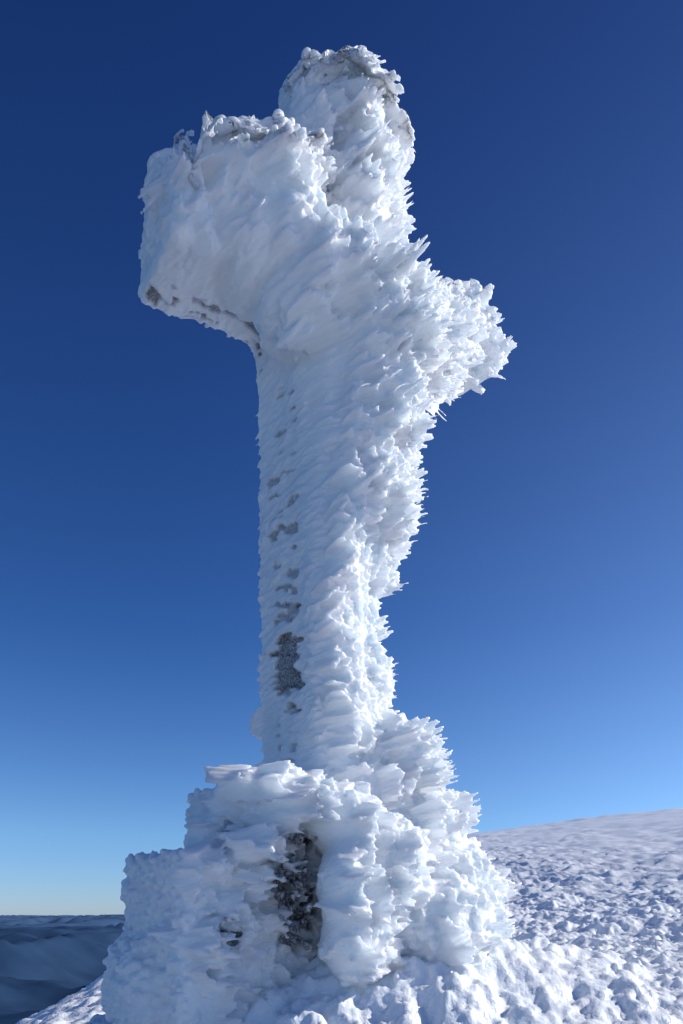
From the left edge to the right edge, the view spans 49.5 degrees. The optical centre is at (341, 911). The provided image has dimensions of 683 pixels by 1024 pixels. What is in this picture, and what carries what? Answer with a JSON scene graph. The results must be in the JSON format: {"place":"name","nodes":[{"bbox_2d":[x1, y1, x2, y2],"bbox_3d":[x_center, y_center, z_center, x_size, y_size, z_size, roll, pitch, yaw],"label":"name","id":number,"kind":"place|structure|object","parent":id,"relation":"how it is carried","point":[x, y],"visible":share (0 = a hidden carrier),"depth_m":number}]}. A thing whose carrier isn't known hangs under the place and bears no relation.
{"place":"outdoors","nodes":[
{"label":"outdoors","id":0,"kind":"place"},
{"bbox_2d":[0,914,125,1023],"bbox_3d":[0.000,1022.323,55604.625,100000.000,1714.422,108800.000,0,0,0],"label":"distant hills","id":1,"kind":"structure","parent":0,"point":[47,961],"depth_m":15096.49},
{"bbox_2d":[0,0,682,915],"label":"sky","id":2,"kind":"structure","parent":0,"point":[537,618]},
{"bbox_2d":[16,808,682,1023],"bbox_3d":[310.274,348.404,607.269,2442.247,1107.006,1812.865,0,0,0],"label":"snow ground","id":3,"kind":"structure","parent":0,"point":[595,906],"depth_m":4.75},
{"bbox_2d":[100,44,524,1023],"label":"ice covered stone cross","id":4,"kind":"object","parent":3,"relation":"on","point":[332,828],"visible":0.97,"depth_m":4.17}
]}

